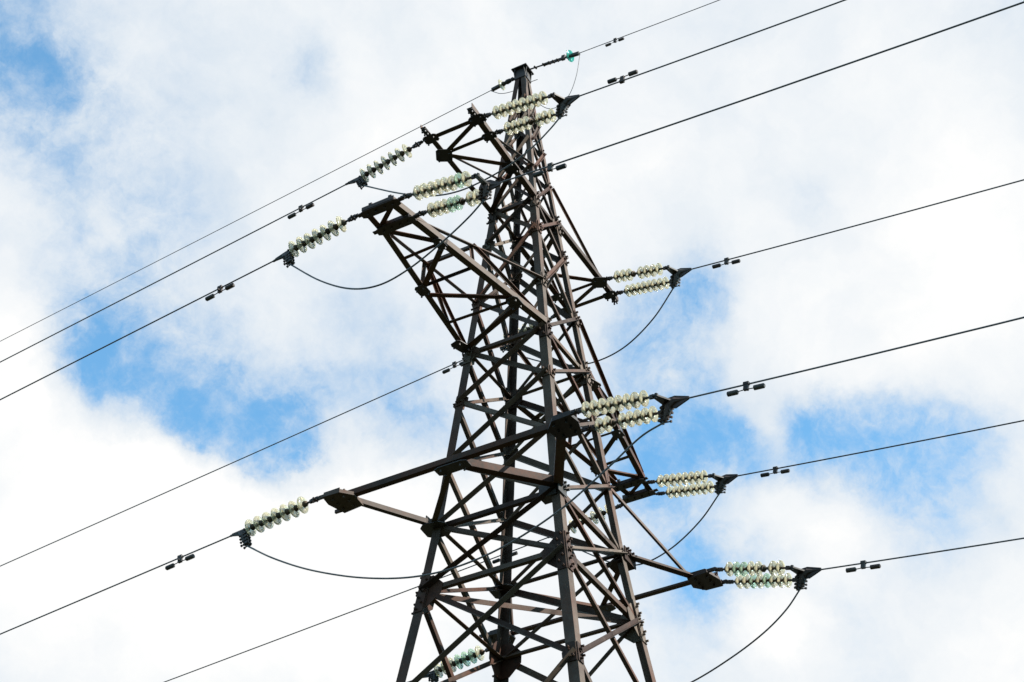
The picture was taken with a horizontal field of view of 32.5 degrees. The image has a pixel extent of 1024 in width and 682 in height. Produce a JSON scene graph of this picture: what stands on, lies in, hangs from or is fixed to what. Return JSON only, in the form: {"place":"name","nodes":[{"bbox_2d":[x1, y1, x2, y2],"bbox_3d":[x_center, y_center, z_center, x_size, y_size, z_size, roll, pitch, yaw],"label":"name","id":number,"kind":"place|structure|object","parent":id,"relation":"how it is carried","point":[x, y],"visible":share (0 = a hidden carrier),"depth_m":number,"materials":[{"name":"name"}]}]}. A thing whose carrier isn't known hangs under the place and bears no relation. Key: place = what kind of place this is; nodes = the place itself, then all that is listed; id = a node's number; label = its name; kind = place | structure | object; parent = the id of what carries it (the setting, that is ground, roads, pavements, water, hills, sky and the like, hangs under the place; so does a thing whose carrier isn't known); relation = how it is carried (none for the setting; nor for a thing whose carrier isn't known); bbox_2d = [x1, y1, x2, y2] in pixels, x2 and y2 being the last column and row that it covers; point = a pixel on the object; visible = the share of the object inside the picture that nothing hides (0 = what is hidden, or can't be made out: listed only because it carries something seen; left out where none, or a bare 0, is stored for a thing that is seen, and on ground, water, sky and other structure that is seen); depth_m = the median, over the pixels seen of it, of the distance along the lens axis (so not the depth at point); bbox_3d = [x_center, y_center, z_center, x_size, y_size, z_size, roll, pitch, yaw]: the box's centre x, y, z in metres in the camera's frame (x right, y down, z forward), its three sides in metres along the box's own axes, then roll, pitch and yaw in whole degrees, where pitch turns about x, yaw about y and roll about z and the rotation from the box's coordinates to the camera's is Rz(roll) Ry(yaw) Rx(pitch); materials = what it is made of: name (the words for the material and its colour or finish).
{"place":"outdoors","nodes":[
{"label":"outdoors","id":0,"kind":"place"},
{"bbox_2d":[0,0,1023,681],"label":"sky","id":1,"kind":"structure","parent":0,"point":[133,132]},
{"bbox_3d":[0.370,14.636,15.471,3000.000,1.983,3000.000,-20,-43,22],"label":"ground","id":2,"kind":"structure","parent":0,"visible":0},
{"bbox_2d":[318,63,726,681],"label":"transmission tower","id":3,"kind":"structure","parent":2,"relation":"on","point":[552,487],"depth_m":25.70,"materials":[{"name":"metal"}]},
{"bbox_2d":[243,495,320,535],"bbox_3d":[-3.174,2.396,24.412,1.444,0.256,0.253,-25,-45,23],"label":"insulator string","id":4,"kind":"object","parent":3,"relation":"attached to","point":[267,520],"visible":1,"depth_m":24.40,"materials":[{"name":"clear glass"}]},
{"bbox_2d":[230,529,251,548],"bbox_3d":[-3.806,2.785,24.630,0.384,0.318,0.100,-23,-44,25],"label":"tension clamp","id":5,"kind":"object","parent":4,"relation":"attached to","point":[244,536],"visible":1,"depth_m":24.57,"materials":[{"name":"metal"}]},
{"bbox_2d":[0,536,229,634],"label":"power line","id":6,"kind":"object","parent":5,"relation":"attached to","point":[114,585],"visible":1,"depth_m":25.68,"materials":[{"name":"metal"}]},
{"bbox_2d":[165,554,194,569],"bbox_3d":[-4.748,3.127,25.134,0.520,0.148,0.082,-24,-45,24],"label":"vibration damper","id":7,"kind":"object","parent":6,"relation":"attached to","point":[180,560],"visible":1,"depth_m":25.12,"materials":[{"name":"metal"}]},
{"bbox_2d":[287,213,359,256],"bbox_3d":[-2.639,-1.514,24.697,1.318,0.256,0.256,-25,-45,22],"label":"insulator string","id":8,"kind":"object","parent":3,"relation":"attached to","point":[317,236],"visible":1,"depth_m":24.68,"materials":[{"name":"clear glass"}]},
{"bbox_2d":[273,251,294,267],"bbox_3d":[-3.240,-1.143,24.904,0.380,0.294,0.100,-23,-44,25],"label":"tension clamp","id":9,"kind":"object","parent":8,"relation":"attached to","point":[288,257],"visible":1,"depth_m":24.84,"materials":[{"name":"metal"}]},
{"bbox_2d":[0,261,272,399],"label":"power line","id":10,"kind":"object","parent":9,"relation":"attached to","point":[137,330],"visible":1,"depth_m":26.05,"materials":[{"name":"metal"}]},
{"bbox_2d":[205,283,234,300],"bbox_3d":[-4.220,-0.735,25.386,0.520,0.147,0.082,-24,-45,23],"label":"vibration damper","id":11,"kind":"object","parent":10,"relation":"attached to","point":[219,291],"visible":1,"depth_m":25.37,"materials":[{"name":"metal"}]},
{"bbox_2d":[358,140,423,181],"bbox_3d":[-1.903,-2.863,27.769,1.302,0.255,0.255,-28,-46,20],"label":"insulator string","id":12,"kind":"object","parent":3,"relation":"attached to","point":[378,167],"visible":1,"depth_m":27.74,"materials":[{"name":"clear glass"}]},
{"bbox_2d":[345,176,367,189],"bbox_3d":[-2.482,-2.487,27.953,0.427,0.267,0.100,-23,-44,25],"label":"tension clamp","id":13,"kind":"object","parent":12,"relation":"attached to","point":[360,181],"visible":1,"depth_m":27.88,"materials":[{"name":"metal"}]},
{"bbox_2d":[0,185,344,362],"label":"power line","id":14,"kind":"object","parent":13,"relation":"attached to","point":[174,272],"visible":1,"depth_m":29.54,"materials":[{"name":"metal"}]},
{"bbox_2d":[287,203,314,218],"bbox_3d":[-3.417,-2.131,28.439,0.520,0.146,0.082,-24,-45,24],"label":"vibration damper","id":15,"kind":"object","parent":14,"relation":"attached to","point":[301,209],"visible":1,"depth_m":28.43,"materials":[{"name":"metal"}]},
{"bbox_2d":[398,171,474,200],"bbox_3d":[-1.005,-2.081,23.795,1.426,0.221,0.221,-12,-38,37],"label":"insulator string","id":16,"kind":"object","parent":3,"relation":"attached to","point":[443,184],"visible":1,"depth_m":23.72,"materials":[{"name":"beige glass"}]},
{"bbox_2d":[474,173,500,202],"bbox_3d":[-0.352,-1.993,23.481,0.369,0.363,0.461,5,-39,-7],"label":"yoke plate","id":17,"kind":"object","parent":16,"relation":"attached to","point":[486,187],"visible":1,"depth_m":23.37,"materials":[{"name":"metal"}]},
{"bbox_2d":[289,199,484,289],"bbox_3d":[-1.747,-1.178,23.810,3.223,1.110,0.025,-20,-43,23],"label":"jumper cable","id":18,"kind":"object","parent":17,"relation":"hanging from","point":[449,235],"visible":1,"depth_m":23.37,"materials":[{"name":"metal"}]},
{"bbox_2d":[501,1,1023,182],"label":"power line","id":19,"kind":"object","parent":17,"relation":"attached to","point":[943,30],"visible":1,"depth_m":20.93,"materials":[{"name":"metal"}]},
{"bbox_2d":[533,162,566,177],"bbox_3d":[0.500,-2.236,22.835,0.520,0.145,0.082,-15,-40,35],"label":"vibration damper","id":20,"kind":"object","parent":19,"relation":"attached to","point":[550,168],"visible":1,"depth_m":22.82,"materials":[{"name":"metal"}]},
{"bbox_2d":[414,189,480,217],"bbox_3d":[-0.845,-1.865,24.101,1.331,0.220,0.218,-13,-39,36],"label":"insulator string","id":21,"kind":"object","parent":3,"relation":"attached to","point":[447,206],"visible":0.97,"depth_m":24.07,"materials":[{"name":"beige glass"}]},
{"bbox_2d":[433,645,488,677],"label":"insulator string","id":22,"kind":"object","parent":3,"relation":"attached to","point":[466,659],"visible":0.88,"depth_m":27.58,"materials":[{"name":"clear glass"}]},
{"bbox_2d":[423,670,438,681],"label":"tension clamp","id":23,"kind":"object","parent":22,"relation":"attached to","point":[432,675],"visible":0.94,"depth_m":27.77,"materials":[{"name":"metal"}]},
{"bbox_2d":[491,77,513,90],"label":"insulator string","id":24,"kind":"object","parent":3,"relation":"attached to","point":[501,84],"visible":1,"depth_m":31.31,"materials":[{"name":"metal"}]},
{"bbox_2d":[1,90,491,340],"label":"shield wire","id":25,"kind":"object","parent":24,"relation":"attached to","point":[252,212],"visible":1,"depth_m":33.64,"materials":[{"name":"metal"}]},
{"bbox_2d":[482,91,551,118],"bbox_3d":[0.057,-3.563,26.735,1.486,0.220,0.220,-11,-38,37],"label":"insulator string","id":26,"kind":"object","parent":3,"relation":"attached to","point":[522,104],"visible":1,"depth_m":26.67,"materials":[{"name":"beige glass"}]},
{"bbox_2d":[550,92,578,118],"bbox_3d":[0.801,-3.470,26.386,0.444,0.373,0.485,-1,-39,1],"label":"yoke plate","id":27,"kind":"object","parent":26,"relation":"attached to","point":[563,105],"visible":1,"depth_m":26.29,"materials":[{"name":"metal"}]},
{"bbox_2d":[362,116,561,196],"bbox_3d":[-0.808,-2.642,26.821,3.588,1.033,0.025,-20,-43,23],"label":"jumper cable","id":28,"kind":"object","parent":27,"relation":"hanging from","point":[539,140],"visible":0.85,"depth_m":26.30,"materials":[{"name":"metal"}]},
{"bbox_2d":[579,0,845,96],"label":"power line","id":29,"kind":"object","parent":27,"relation":"attached to","point":[716,46],"visible":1,"depth_m":24.84,"materials":[{"name":"metal"}]},
{"bbox_2d":[607,70,637,83],"bbox_3d":[1.624,-3.844,25.818,0.520,0.142,0.082,-15,-40,35],"label":"vibration damper","id":30,"kind":"object","parent":29,"relation":"attached to","point":[622,78],"visible":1,"depth_m":25.78,"materials":[{"name":"metal"}]},
{"bbox_2d":[494,109,555,134],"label":"insulator string","id":31,"kind":"object","parent":3,"relation":"attached to","point":[527,123],"visible":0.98,"depth_m":27.00,"materials":[{"name":"beige glass"}]},
{"bbox_2d":[503,314,559,338],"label":"insulator string","id":32,"kind":"object","parent":3,"relation":"attached to","point":[526,328],"visible":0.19,"depth_m":30.99,"materials":[{"name":"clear glass"}]},
{"bbox_2d":[500,346,507,352],"bbox_3d":[-0.235,0.119,31.257,0.392,0.244,0.100,-23,-44,25],"label":"tension clamp","id":33,"kind":"object","parent":32,"relation":"attached to","point":[503,348],"visible":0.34,"depth_m":31.14,"materials":[{"name":"metal"}]},
{"bbox_2d":[0,360,462,566],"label":"power line","id":34,"kind":"object","parent":33,"relation":"attached to","point":[236,460],"visible":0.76,"depth_m":33.72,"materials":[{"name":"metal"}]},
{"bbox_2d":[442,361,462,373],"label":"vibration damper","id":35,"kind":"object","parent":34,"relation":"attached to","point":[454,364],"visible":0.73,"depth_m":31.67,"materials":[{"name":"metal"}]},
{"bbox_2d":[527,50,579,70],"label":"insulator string","id":36,"kind":"object","parent":3,"relation":"attached to","point":[570,55],"visible":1,"depth_m":30.69,"materials":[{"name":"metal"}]},
{"bbox_2d":[531,55,579,108],"bbox_3d":[0.759,-4.383,30.377,1.058,1.014,0.012,-25,-45,27],"label":"bonding wire","id":37,"kind":"object","parent":36,"relation":"hanging from","point":[571,90],"visible":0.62,"depth_m":30.18,"materials":[{"name":"metal"}]},
{"bbox_2d":[580,0,718,52],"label":"shield wire","id":38,"kind":"object","parent":36,"relation":"attached to","point":[650,26],"visible":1,"depth_m":29.64,"materials":[{"name":"metal"}]},
{"bbox_2d":[605,37,623,46],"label":"vibration damper","id":39,"kind":"object","parent":38,"relation":"attached to","point":[614,41],"visible":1,"depth_m":30.05,"materials":[{"name":"metal"}]},
{"bbox_2d":[568,503,622,534],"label":"insulator string","id":40,"kind":"object","parent":3,"relation":"attached to","point":[593,518],"visible":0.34,"depth_m":30.28,"materials":[{"name":"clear glass"}]},
{"bbox_3d":[0.769,3.417,30.559,0.347,0.226,0.110,-20,-43,22],"label":"tension clamp","id":41,"kind":"object","parent":40,"relation":"attached to","visible":0},
{"bbox_2d":[164,537,547,681],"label":"power line","id":42,"kind":"object","parent":41,"relation":"attached to","point":[336,617],"visible":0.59,"depth_m":32.64,"materials":[{"name":"metal"}]},
{"bbox_2d":[492,551,517,563],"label":"vibration damper","id":43,"kind":"object","parent":42,"relation":"attached to","point":[498,559],"visible":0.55,"depth_m":31.02,"materials":[{"name":"metal"}]},
{"bbox_2d":[571,390,653,417],"bbox_3d":[1.277,0.806,22.308,1.348,0.221,0.220,-13,-39,36],"label":"insulator string","id":44,"kind":"object","parent":3,"relation":"attached to","point":[627,401],"visible":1,"depth_m":22.27,"materials":[{"name":"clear glass"}]},
{"bbox_2d":[652,393,689,424],"bbox_3d":[1.991,0.888,22.003,0.468,0.387,0.480,-3,-39,3],"label":"yoke plate","id":45,"kind":"object","parent":44,"relation":"attached to","point":[669,405],"visible":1,"depth_m":21.91,"materials":[{"name":"metal"}]},
{"bbox_2d":[246,422,664,578],"bbox_3d":[-0.897,2.380,22.818,6.455,1.448,0.025,-20,-43,22],"label":"jumper cable","id":46,"kind":"object","parent":45,"relation":"hanging from","point":[575,497],"visible":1,"depth_m":22.15,"materials":[{"name":"metal"}]},
{"bbox_2d":[688,316,1023,398],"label":"power line","id":47,"kind":"object","parent":45,"relation":"attached to","point":[974,329],"visible":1,"depth_m":20.46,"materials":[{"name":"metal"}]},
{"bbox_2d":[727,381,765,396],"bbox_3d":[2.847,0.567,21.355,0.520,0.142,0.082,-15,-40,35],"label":"vibration damper","id":48,"kind":"object","parent":47,"relation":"attached to","point":[747,388],"visible":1,"depth_m":21.34,"materials":[{"name":"metal"}]},
{"bbox_2d":[585,406,659,433],"bbox_3d":[1.441,1.022,22.612,1.263,0.219,0.220,-14,-40,35],"label":"insulator string","id":49,"kind":"object","parent":3,"relation":"attached to","point":[629,418],"visible":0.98,"depth_m":22.55,"materials":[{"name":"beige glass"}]},
{"bbox_2d":[606,263,666,282],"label":"insulator string","id":50,"kind":"object","parent":3,"relation":"attached to","point":[647,271],"visible":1,"depth_m":29.64,"materials":[{"name":"beige glass"}]},
{"bbox_2d":[666,265,690,287],"bbox_3d":[2.767,-1.026,29.426,0.441,0.384,0.512,1,-39,-2],"label":"yoke plate","id":51,"kind":"object","parent":50,"relation":"attached to","point":[676,275],"visible":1,"depth_m":29.32,"materials":[{"name":"metal"}]},
{"bbox_2d":[504,286,674,365],"bbox_3d":[1.294,-0.057,29.951,3.550,1.224,0.024,-25,-45,27],"label":"jumper cable","id":52,"kind":"object","parent":51,"relation":"hanging from","point":[631,340],"visible":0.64,"depth_m":29.25,"materials":[{"name":"metal"}]},
{"bbox_2d":[691,179,1023,269],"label":"power line","id":53,"kind":"object","parent":51,"relation":"attached to","point":[862,223],"visible":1,"depth_m":27.40,"materials":[{"name":"metal"}]},
{"bbox_2d":[712,257,740,268],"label":"vibration damper","id":54,"kind":"object","parent":53,"relation":"attached to","point":[726,262],"visible":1,"depth_m":28.83,"materials":[{"name":"metal"}]},
{"bbox_2d":[616,277,669,296],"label":"insulator string","id":55,"kind":"object","parent":3,"relation":"attached to","point":[646,287],"visible":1,"depth_m":30.00,"materials":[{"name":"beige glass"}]},
{"bbox_2d":[646,470,711,487],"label":"insulator string","id":56,"kind":"object","parent":3,"relation":"attached to","point":[673,479],"visible":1,"depth_m":29.13,"materials":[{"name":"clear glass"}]},
{"bbox_2d":[711,473,737,494],"bbox_3d":[3.478,2.381,28.870,0.448,0.343,0.480,-2,-39,1],"label":"yoke plate","id":57,"kind":"object","parent":56,"relation":"attached to","point":[722,482],"visible":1,"depth_m":28.77,"materials":[{"name":"metal"}]},
{"bbox_2d":[571,492,719,565],"bbox_3d":[2.133,3.263,29.369,3.213,1.115,0.025,-26,-45,28],"label":"jumper cable","id":58,"kind":"object","parent":57,"relation":"hanging from","point":[677,542],"visible":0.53,"depth_m":28.74,"materials":[{"name":"metal"}]},
{"bbox_2d":[737,420,1023,476],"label":"power line","id":59,"kind":"object","parent":57,"relation":"attached to","point":[885,447],"visible":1,"depth_m":27.16,"materials":[{"name":"metal"}]},
{"bbox_2d":[760,466,789,477],"bbox_3d":[4.239,2.095,28.290,0.520,0.140,0.082,-15,-40,35],"label":"vibration damper","id":60,"kind":"object","parent":59,"relation":"attached to","point":[775,470],"visible":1,"depth_m":28.27,"materials":[{"name":"metal"}]},
{"bbox_2d":[655,481,715,498],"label":"insulator string","id":61,"kind":"object","parent":3,"relation":"attached to","point":[687,490],"visible":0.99,"depth_m":29.44,"materials":[{"name":"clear glass"}]},
{"bbox_2d":[711,560,789,576],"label":"insulator string","id":62,"kind":"object","parent":3,"relation":"attached to","point":[757,568],"visible":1,"depth_m":25.21,"materials":[{"name":"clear glass"}]},
{"bbox_2d":[788,565,821,590],"bbox_3d":[4.141,3.392,24.905,0.460,0.342,0.474,-2,-39,2],"label":"yoke plate","id":63,"kind":"object","parent":62,"relation":"attached to","point":[803,575],"visible":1,"depth_m":24.81,"materials":[{"name":"metal"}]},
{"bbox_2d":[433,588,800,681],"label":"jumper cable","id":64,"kind":"object","parent":63,"relation":"hanging from","point":[768,628],"visible":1,"depth_m":24.76,"materials":[{"name":"metal"}]},
{"bbox_2d":[821,537,1023,569],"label":"power line","id":65,"kind":"object","parent":63,"relation":"attached to","point":[924,553],"visible":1,"depth_m":23.81,"materials":[{"name":"metal"}]},
{"bbox_2d":[846,560,880,572],"bbox_3d":[4.867,3.117,24.349,0.520,0.142,0.082,-15,-40,35],"label":"vibration damper","id":66,"kind":"object","parent":65,"relation":"attached to","point":[863,566],"visible":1,"depth_m":24.34,"materials":[{"name":"metal"}]},
{"bbox_2d":[722,573,794,588],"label":"insulator string","id":67,"kind":"object","parent":3,"relation":"attached to","point":[766,580],"visible":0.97,"depth_m":25.48,"materials":[{"name":"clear glass"}]}
]}

